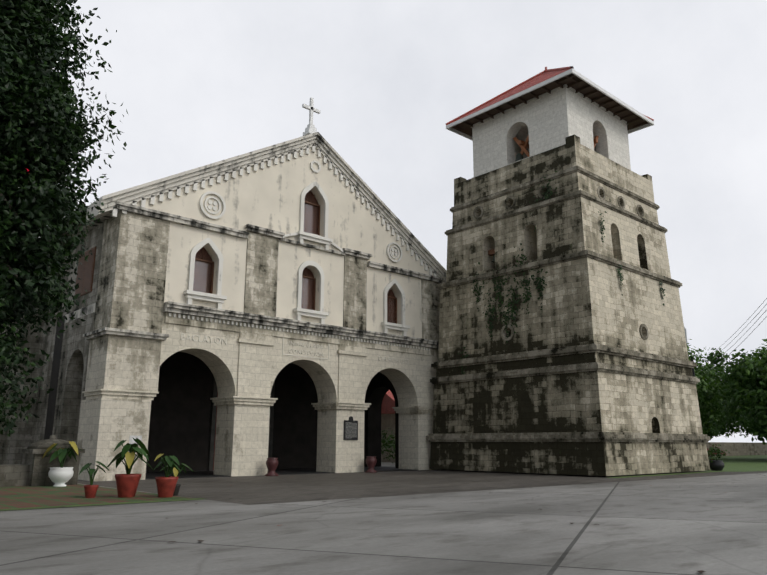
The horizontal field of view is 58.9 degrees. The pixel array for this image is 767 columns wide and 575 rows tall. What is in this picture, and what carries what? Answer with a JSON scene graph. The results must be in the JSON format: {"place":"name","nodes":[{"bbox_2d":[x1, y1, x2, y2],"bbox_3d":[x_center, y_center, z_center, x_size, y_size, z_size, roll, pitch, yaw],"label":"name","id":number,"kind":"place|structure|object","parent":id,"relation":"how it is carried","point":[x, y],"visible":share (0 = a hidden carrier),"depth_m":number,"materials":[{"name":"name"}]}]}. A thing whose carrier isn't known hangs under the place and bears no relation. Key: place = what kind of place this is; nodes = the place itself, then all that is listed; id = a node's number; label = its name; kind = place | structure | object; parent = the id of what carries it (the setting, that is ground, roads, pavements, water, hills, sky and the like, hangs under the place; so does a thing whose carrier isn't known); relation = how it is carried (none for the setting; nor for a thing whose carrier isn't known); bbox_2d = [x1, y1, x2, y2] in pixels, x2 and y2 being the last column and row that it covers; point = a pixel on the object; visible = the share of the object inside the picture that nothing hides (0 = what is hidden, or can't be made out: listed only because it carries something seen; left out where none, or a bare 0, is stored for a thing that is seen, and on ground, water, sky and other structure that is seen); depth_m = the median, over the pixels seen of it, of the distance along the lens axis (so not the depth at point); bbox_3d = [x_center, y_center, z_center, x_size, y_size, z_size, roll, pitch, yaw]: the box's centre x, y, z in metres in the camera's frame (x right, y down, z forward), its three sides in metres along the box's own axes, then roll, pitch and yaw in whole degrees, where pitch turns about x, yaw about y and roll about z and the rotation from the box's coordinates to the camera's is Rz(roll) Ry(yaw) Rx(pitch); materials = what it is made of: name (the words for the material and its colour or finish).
{"place":"outdoors","nodes":[
{"label":"outdoors","id":0,"kind":"place"},
{"bbox_2d":[0,0,127,447],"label":"tree","id":1,"kind":"object","parent":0,"point":[35,87],"depth_m":11.89,"materials":[{"name":"green plant"}]},
{"bbox_2d":[52,312,94,444],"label":"portico wall","id":2,"kind":"structure","parent":0,"point":[73,369],"depth_m":26.87,"materials":[{"name":"grey stone"}]},
{"bbox_2d":[44,315,317,471],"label":"portico wall","id":3,"kind":"structure","parent":0,"point":[180,417],"depth_m":31.37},
{"bbox_2d":[364,372,398,467],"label":"portico wall","id":4,"kind":"structure","parent":0,"point":[380,385],"depth_m":37.60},
{"bbox_2d":[0,462,766,574],"bbox_3d":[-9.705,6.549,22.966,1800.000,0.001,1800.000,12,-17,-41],"label":"plaza ground","id":5,"kind":"structure","parent":0,"point":[713,525],"depth_m":9.75,"materials":[{"name":"concrete"}]},
{"bbox_2d":[0,464,29,486],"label":"stone wall","id":6,"kind":"structure","parent":5,"relation":"on","point":[14,475],"depth_m":20.03,"materials":[{"name":"grey stone"}]},
{"bbox_2d":[0,253,71,443],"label":"nave wall","id":7,"kind":"structure","parent":5,"relation":"on","point":[39,424],"depth_m":29.81,"materials":[{"name":"grey stone"}]},
{"bbox_2d":[0,308,44,464],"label":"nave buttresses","id":8,"kind":"structure","parent":7,"relation":"attached to","point":[20,437],"depth_m":29.93,"materials":[{"name":"grey stone"}]},
{"bbox_2d":[18,449,84,485],"bbox_3d":[-10.302,5.537,20.976,1.500,1.080,1.500,12,-17,-41],"label":"gate pedestal","id":9,"kind":"object","parent":5,"relation":"on","point":[39,467],"visible":0.54,"depth_m":20.33,"materials":[{"name":"stone"}]},
{"bbox_2d":[27,435,72,448],"bbox_3d":[-10.300,4.806,21.144,1.400,0.420,1.400,12,-17,-41],"label":"stone pedestal","id":10,"kind":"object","parent":9,"relation":"on","point":[46,443],"depth_m":20.70,"materials":[{"name":"grey stone"}]},
{"bbox_2d":[0,484,192,508],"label":"grass strip","id":11,"kind":"object","parent":5,"relation":"on","point":[11,497],"visible":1,"depth_m":16.05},
{"bbox_2d":[48,467,73,486],"bbox_3d":[-9.562,5.615,20.123,0.680,0.550,0.680,12,-17,-41],"label":"white urn","id":12,"kind":"object","parent":11,"relation":"on","point":[59,476],"visible":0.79,"depth_m":19.92,"materials":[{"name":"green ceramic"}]},
{"bbox_2d":[42,441,81,467],"bbox_3d":[-9.530,4.994,20.265,0.980,0.834,0.940,12,-17,-41],"label":"pot plant","id":13,"kind":"object","parent":12,"relation":"in","point":[60,453],"visible":0.92,"depth_m":20.20,"materials":[{"name":"green plant"}]},
{"bbox_2d":[84,485,98,497],"bbox_3d":[-6.895,4.806,16.003,0.330,0.297,0.330,12,-17,-41],"label":"pot","id":14,"kind":"object","parent":11,"relation":"on","point":[90,491],"visible":0.83,"depth_m":15.89,"materials":[{"name":"red ceramic"}]},
{"bbox_2d":[79,461,108,484],"bbox_3d":[-6.940,4.427,16.130,0.710,0.607,0.762,12,-17,-41],"label":"pot plant","id":15,"kind":"object","parent":14,"relation":"in","point":[90,471],"visible":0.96,"depth_m":16.04,"materials":[{"name":"green plant"}]},
{"bbox_2d":[115,474,140,497],"bbox_3d":[-6.108,4.729,16.200,0.600,0.540,0.600,12,-17,-41],"label":"red pot","id":16,"kind":"object","parent":11,"relation":"on","point":[126,485],"visible":0.88,"depth_m":16.00,"materials":[{"name":"red ceramic"}]},
{"bbox_2d":[107,438,152,474],"bbox_3d":[-6.087,4.100,16.368,1.098,0.953,1.019,-7,-15,28],"label":"pot plant","id":17,"kind":"object","parent":16,"relation":"on","point":[130,457],"visible":0.9,"depth_m":16.28,"materials":[{"name":"green plant"}]},
{"bbox_2d":[155,476,177,497],"bbox_3d":[-5.186,4.769,16.218,0.528,0.475,0.528,12,-17,-41],"label":"red pot","id":18,"kind":"object","parent":11,"relation":"on","point":[166,486],"visible":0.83,"depth_m":16.04,"materials":[{"name":"red ceramic"}]},
{"bbox_2d":[153,454,180,476],"bbox_3d":[-5.167,4.315,16.346,0.631,0.635,0.866,2,-13,-7],"label":"pot plant","id":19,"kind":"object","parent":18,"relation":"on","point":[169,461],"visible":0.94,"depth_m":16.25,"materials":[{"name":"green plant"}]},
{"bbox_2d":[173,484,180,495],"bbox_3d":[-5.190,5.019,16.851,0.300,0.270,0.300,12,-17,-41],"label":"pot","id":20,"kind":"object","parent":11,"relation":"on","point":[177,488],"visible":0.46,"depth_m":16.77,"materials":[{"name":"black ceramic"}]},
{"bbox_2d":[159,463,193,476],"bbox_3d":[-5.174,4.666,16.942,0.822,0.560,0.537,5,-14,-19],"label":"pot plant","id":21,"kind":"object","parent":20,"relation":"in","point":[174,470],"visible":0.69,"depth_m":16.93,"materials":[{"name":"green plant"}]},
{"bbox_2d":[0,498,203,510],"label":"curb","id":22,"kind":"structure","parent":5,"relation":"on","point":[99,504],"depth_m":14.20,"materials":[{"name":"grey concrete"}]},
{"bbox_2d":[77,334,161,480],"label":"pier","id":23,"kind":"structure","parent":5,"relation":"on","point":[108,425],"depth_m":24.00,"materials":[{"name":"stone"}]},
{"bbox_2d":[83,327,168,339],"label":"cornice","id":24,"kind":"structure","parent":23,"relation":"on","point":[104,331],"depth_m":24.48,"materials":[{"name":"grey stone"}]},
{"bbox_2d":[93,295,163,333],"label":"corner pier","id":25,"kind":"structure","parent":24,"relation":"on","point":[126,313],"depth_m":24.82,"materials":[{"name":"stone"}]},
{"bbox_2d":[129,435,141,443],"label":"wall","id":26,"kind":"structure","parent":23,"relation":"attached to","point":[131,440],"depth_m":23.87,"materials":[{"name":"white paint"}]},
{"bbox_2d":[160,312,440,476],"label":"arcade wall","id":27,"kind":"structure","parent":5,"relation":"on","point":[242,440],"depth_m":30.12,"materials":[{"name":"beige stone"}]},
{"bbox_2d":[181,333,226,344],"bbox_3d":[-6.989,2.012,26.511,1.956,0.252,0.024,12,-17,-41],"label":"sign lettering","id":28,"kind":"object","parent":27,"relation":"attached to","point":[204,339],"visible":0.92,"depth_m":26.52,"materials":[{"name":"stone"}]},
{"bbox_2d":[208,375,274,470],"bbox_3d":[-6.784,5.765,32.990,3.400,5.970,0.118,12,-17,-41],"label":"door frame","id":29,"kind":"object","parent":27,"relation":"attached to","point":[212,433],"visible":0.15,"depth_m":31.95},
{"bbox_2d":[213,389,217,470],"bbox_3d":[-6.797,6.596,32.812,3.000,4.270,0.090,12,-17,-41],"label":"church door","id":30,"kind":"structure","parent":29,"relation":"in","point":[215,432],"depth_m":31.77,"materials":[{"name":"brown wood"}]},
{"bbox_2d":[64,301,438,348],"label":"cornice","id":31,"kind":"structure","parent":27,"relation":"on","point":[202,311],"depth_m":28.68,"materials":[{"name":"grey stone"}]},
{"bbox_2d":[65,221,104,314],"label":"side wall","id":32,"kind":"structure","parent":31,"relation":"on","point":[94,236],"depth_m":26.74,"materials":[{"name":"stone"}]},
{"bbox_2d":[75,246,95,295],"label":"side shutters","id":33,"kind":"object","parent":32,"relation":"attached to","point":[85,272],"visible":0.83,"depth_m":26.80,"materials":[{"name":"brown wood"}]},
{"bbox_2d":[136,147,432,337],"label":"front wall","id":34,"kind":"structure","parent":31,"relation":"on","point":[267,197],"depth_m":30.23,"materials":[{"name":"paint"}]},
{"bbox_2d":[69,201,443,282],"bbox_3d":[-5.080,-1.429,32.513,17.520,0.590,5.460,12,-17,-41],"label":"band","id":35,"kind":"object","parent":34,"relation":"attached to","point":[152,213],"visible":0.75,"depth_m":28.27,"materials":[{"name":"grey stone"}]},
{"bbox_2d":[86,132,446,281],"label":"raking cornice","id":36,"kind":"structure","parent":34,"relation":"on","point":[317,140],"depth_m":30.05,"materials":[{"name":"grey stone"}]},
{"bbox_2d":[111,146,438,283],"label":"rake dentils","id":37,"kind":"object","parent":36,"relation":"attached to","point":[186,189],"visible":0.79,"depth_m":30.66,"materials":[{"name":"grey stone"}]},
{"bbox_2d":[302,97,320,135],"bbox_3d":[-3.458,-8.144,32.472,1.000,1.970,0.500,12,-17,-41],"label":"gable cross","id":38,"kind":"object","parent":36,"relation":"on","point":[310,129],"visible":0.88,"depth_m":32.36,"materials":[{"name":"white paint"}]},
{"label":"nave roof","id":39,"kind":"object","parent":36,"relation":"attached to","visible":0},
{"bbox_2d":[48,210,89,245],"bbox_3d":[-31.122,2.105,47.802,1.300,0.200,60.800,12,-17,-41],"label":"nave eave","id":40,"kind":"object","parent":39,"relation":"attached to","point":[74,227],"visible":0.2,"depth_m":28.07,"materials":[{"name":"stone"}]},
{"bbox_2d":[97,210,439,340],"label":"pilasters","id":41,"kind":"object","parent":34,"relation":"attached to","point":[134,256],"visible":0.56,"depth_m":26.12,"materials":[{"name":"stone"}]},
{"bbox_2d":[193,191,395,322],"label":"window frames","id":42,"kind":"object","parent":34,"relation":"attached to","point":[308,213],"depth_m":30.89,"materials":[{"name":"brown wood"}]},
{"bbox_2d":[195,190,396,323],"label":"window recesses","id":43,"kind":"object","parent":42,"relation":"in","point":[306,274],"depth_m":30.96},
{"bbox_2d":[194,203,395,322],"bbox_3d":[-3.557,-1.434,31.068,11.310,5.180,0.005,12,-17,-41],"label":"window glass","id":44,"kind":"object","parent":43,"relation":"in","point":[302,277],"visible":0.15,"depth_m":30.75,"materials":[{"name":"brown glass"}]},
{"bbox_2d":[183,181,409,335],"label":"window surrounds","id":45,"kind":"object","parent":34,"relation":"attached to","point":[217,298],"visible":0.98,"depth_m":30.44,"materials":[{"name":"white paint"}]},
{"bbox_2d":[199,160,402,261],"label":"round medallions","id":46,"kind":"object","parent":34,"relation":"attached to","point":[208,208],"visible":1,"depth_m":27.92,"materials":[{"name":"grey stone"}]},
{"bbox_2d":[282,232,342,251],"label":"ledge molding","id":47,"kind":"structure","parent":34,"relation":"attached to","point":[337,247],"depth_m":31.31,"materials":[{"name":"white stone"}]},
{"bbox_2d":[82,389,432,412],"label":"pillar capitals","id":48,"kind":"object","parent":27,"relation":"attached to","point":[124,394],"visible":0.85,"depth_m":27.40,"materials":[{"name":"stone"}]},
{"bbox_2d":[165,312,430,355],"bbox_3d":[-2.902,2.219,30.257,14.340,0.400,0.050,12,-17,-41],"label":"frieze band","id":49,"kind":"object","parent":27,"relation":"attached to","point":[233,327],"visible":0.86,"depth_m":29.08,"materials":[{"name":"stone"}]},
{"bbox_2d":[168,313,429,350],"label":"frieze dentils","id":50,"kind":"object","parent":49,"relation":"attached to","point":[294,331],"visible":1,"depth_m":29.45,"materials":[{"name":"beige stone"}]},
{"bbox_2d":[236,332,367,402],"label":"pilasters","id":51,"kind":"object","parent":27,"relation":"attached to","point":[254,366],"visible":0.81,"depth_m":28.18,"materials":[{"name":"stone"}]},
{"bbox_2d":[282,337,328,359],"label":"panel molding","id":52,"kind":"structure","parent":27,"relation":"attached to","point":[304,356],"depth_m":29.51,"materials":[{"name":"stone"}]},
{"bbox_2d":[289,349,322,355],"bbox_3d":[-3.374,2.845,29.693,1.844,0.189,0.024,12,-17,-41],"label":"carved inscription","id":53,"kind":"object","parent":27,"relation":"attached to","point":[297,351],"visible":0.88,"depth_m":29.64,"materials":[{"name":"stone"}]},
{"bbox_2d":[289,341,322,348],"bbox_3d":[-3.363,2.526,29.776,1.823,0.189,0.024,12,-17,-41],"label":"carved inscription","id":54,"kind":"object","parent":27,"relation":"attached to","point":[305,346],"visible":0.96,"depth_m":29.76,"materials":[{"name":"stone"}]},
{"bbox_2d":[343,416,357,439],"bbox_3d":[-1.472,6.343,30.658,0.800,1.050,0.045,12,-17,-41],"label":"plaque","id":55,"kind":"object","parent":27,"relation":"attached to","point":[350,429],"visible":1,"depth_m":30.62,"materials":[{"name":"black metal"}]},
{"bbox_2d":[345,422,356,436],"bbox_3d":[-1.455,6.435,30.618,0.660,0.700,0.005,12,-17,-41],"label":"plaque text","id":56,"kind":"object","parent":55,"relation":"attached to","point":[351,431],"visible":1,"depth_m":30.62},
{"bbox_2d":[378,356,408,363],"bbox_3d":[0.504,3.538,33.152,2.040,0.210,0.024,12,-17,-41],"label":"carved inscription","id":57,"kind":"object","parent":27,"relation":"attached to","point":[390,359],"depth_m":33.18,"materials":[{"name":"stone"}]},
{"bbox_2d":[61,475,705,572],"bbox_3d":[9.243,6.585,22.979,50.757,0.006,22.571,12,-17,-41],"label":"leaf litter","id":58,"kind":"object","parent":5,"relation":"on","point":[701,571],"visible":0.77,"depth_m":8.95,"materials":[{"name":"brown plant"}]},
{"bbox_2d":[381,428,394,462],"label":"courtyard shrubs","id":59,"kind":"object","parent":5,"relation":"on","point":[388,442],"visible":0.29,"depth_m":42.19,"materials":[{"name":"green plant"}]},
{"bbox_2d":[77,470,766,504],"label":"apron paving","id":60,"kind":"structure","parent":5,"relation":"on","point":[263,489],"depth_m":22.04,"materials":[{"name":"grey concrete"}]},
{"bbox_2d":[265,458,278,475],"bbox_3d":[-4.429,7.129,26.992,0.540,0.700,0.540,12,-17,-41],"label":"urn","id":61,"kind":"object","parent":60,"relation":"on","point":[272,464],"visible":0.96,"depth_m":26.83,"materials":[{"name":"red ceramic"}]},
{"bbox_2d":[145,466,412,478],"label":"portico floor","id":62,"kind":"structure","parent":60,"relation":"on","point":[196,474],"depth_m":29.29,"materials":[{"name":"black"}]},
{"bbox_2d":[365,456,376,472],"bbox_3d":[-0.552,7.928,30.425,0.540,0.700,0.540,12,-17,-41],"label":"urn","id":63,"kind":"object","parent":60,"relation":"on","point":[371,461],"visible":0.98,"depth_m":30.27,"materials":[{"name":"red ceramic"}]},
{"bbox_2d":[256,472,727,502],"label":"drain slots","id":64,"kind":"object","parent":60,"relation":"on","point":[488,487],"visible":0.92,"depth_m":20.11,"materials":[{"name":"black metal"}]},
{"bbox_2d":[430,141,709,475],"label":"bell tower wall","id":65,"kind":"structure","parent":60,"relation":"on","point":[583,301],"depth_m":31.09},
{"bbox_2d":[454,134,651,184],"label":"parapet corner blocks","id":66,"kind":"structure","parent":65,"relation":"on","point":[571,138],"depth_m":35.68,"materials":[{"name":"stone"}]},
{"bbox_2d":[473,185,648,340],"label":"tower oculus rims","id":67,"kind":"object","parent":65,"relation":"attached to","point":[643,337],"visible":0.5,"depth_m":31.95,"materials":[{"name":"grey stone"}]},
{"bbox_2d":[458,171,664,373],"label":"climbing plants","id":68,"kind":"object","parent":65,"relation":"attached to","point":[527,282],"visible":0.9,"depth_m":31.57,"materials":[{"name":"green plant"}]},
{"bbox_2d":[426,165,709,441],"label":"tower string courses","id":69,"kind":"object","parent":65,"relation":"on","point":[574,436],"visible":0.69,"depth_m":30.95,"materials":[{"name":"grey stone"}]},
{"bbox_2d":[472,87,630,176],"bbox_3d":[9.003,-6.644,36.441,5.890,4.750,5.890,12,-17,-41],"label":"belfry","id":70,"kind":"object","parent":69,"relation":"on","point":[552,120],"visible":0.48,"depth_m":34.92,"materials":[{"name":"paint"}]},
{"bbox_2d":[454,68,571,121],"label":"tower roof tiles","id":71,"kind":"object","parent":70,"relation":"on","point":[538,79],"visible":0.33,"depth_m":35.52,"materials":[{"name":"red tile"}]},
{"bbox_2d":[515,153,523,161],"bbox_3d":[6.935,-6.542,34.621,0.684,0.589,0.684,12,-17,-41],"label":"bell","id":72,"kind":"object","parent":70,"relation":"attached to","point":[519,156],"visible":0.48,"depth_m":34.48,"materials":[{"name":"grey metal"}]},
{"bbox_2d":[451,73,647,136],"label":"roof soffit","id":73,"kind":"structure","parent":70,"relation":"on","point":[593,94],"depth_m":34.64,"materials":[{"name":"brown wood"}]},
{"bbox_2d":[446,69,653,140],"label":"roof fascia","id":74,"kind":"structure","parent":73,"relation":"attached to","point":[580,76],"depth_m":34.40,"materials":[{"name":"white paint"}]},
{"bbox_2d":[471,84,627,177],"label":"belfry bands","id":75,"kind":"object","parent":70,"relation":"attached to","point":[545,94],"visible":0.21,"depth_m":34.69,"materials":[{"name":"grey stone"}]},
{"bbox_2d":[446,66,653,124],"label":"roof hip tiles","id":76,"kind":"object","parent":70,"relation":"on","point":[514,87],"visible":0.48,"depth_m":37.30,"materials":[{"name":"red tile"}]},
{"bbox_2d":[513,134,598,156],"bbox_3d":[8.996,-6.492,36.255,4.299,2.090,4.434,78,-78,-77],"label":"bell frame wood","id":77,"kind":"object","parent":70,"relation":"in","point":[523,145],"visible":0.21,"depth_m":34.78,"materials":[{"name":"brown wood"}]},
{"bbox_2d":[607,471,725,477],"bbox_3d":[9.213,8.836,32.741,10.300,0.001,10.000,12,-17,-41],"label":"grass strip","id":78,"kind":"object","parent":60,"relation":"on","point":[665,474],"depth_m":29.06,"materials":[{"name":"green plant"}]},
{"bbox_2d":[381,414,394,462],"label":"house walls","id":79,"kind":"structure","parent":0,"point":[387,421],"depth_m":47.43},
{"bbox_2d":[381,390,394,413],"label":"house roof","id":80,"kind":"structure","parent":79,"relation":"on","point":[388,402],"depth_m":46.96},
{"bbox_2d":[18,0,766,442],"label":"sky","id":81,"kind":"structure","parent":0,"point":[199,83],"materials":[{"name":"white"}]},
{"bbox_2d":[488,249,494,255],"bbox_3d":[5.557,-1.770,33.834,0.285,0.238,0.665,12,-17,-41],"label":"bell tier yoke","id":82,"kind":"object","parent":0,"point":[491,252],"visible":0.43,"depth_m":33.85,"materials":[{"name":"brown wood"}]},
{"bbox_2d":[691,298,766,377],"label":"power lines","id":83,"kind":"structure","parent":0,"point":[693,372],"depth_m":37.51,"materials":[{"name":"black metal"}]},
{"bbox_2d":[707,455,766,471],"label":"lawn","id":84,"kind":"structure","parent":0,"point":[749,463],"depth_m":46.38,"materials":[{"name":"green plant"}]},
{"bbox_2d":[687,339,740,440],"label":"tree","id":85,"kind":"object","parent":84,"relation":"on","point":[706,394],"depth_m":69.23,"materials":[{"name":"green plant"}]},
{"bbox_2d":[709,460,723,470],"bbox_3d":[16.515,8.837,33.728,0.760,0.500,0.760,12,-17,-41],"label":"black pot","id":86,"kind":"object","parent":84,"relation":"on","point":[716,465],"visible":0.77,"depth_m":33.46,"materials":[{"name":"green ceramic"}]},
{"bbox_2d":[707,444,729,463],"bbox_3d":[16.503,8.240,33.810,1.206,1.024,1.312,12,-17,-41],"label":"potted plant foliage","id":87,"kind":"object","parent":86,"relation":"in","point":[712,450],"visible":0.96,"depth_m":33.73,"materials":[{"name":"green plant"}]},
{"bbox_2d":[703,339,766,444],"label":"tree","id":88,"kind":"object","parent":84,"relation":"on","point":[744,390],"visible":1,"depth_m":54.83,"materials":[{"name":"green plant"}]},
{"bbox_2d":[706,442,766,455],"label":"perimeter wall","id":89,"kind":"structure","parent":84,"relation":"on","point":[739,449],"depth_m":79.04,"materials":[{"name":"stone"}]}
]}

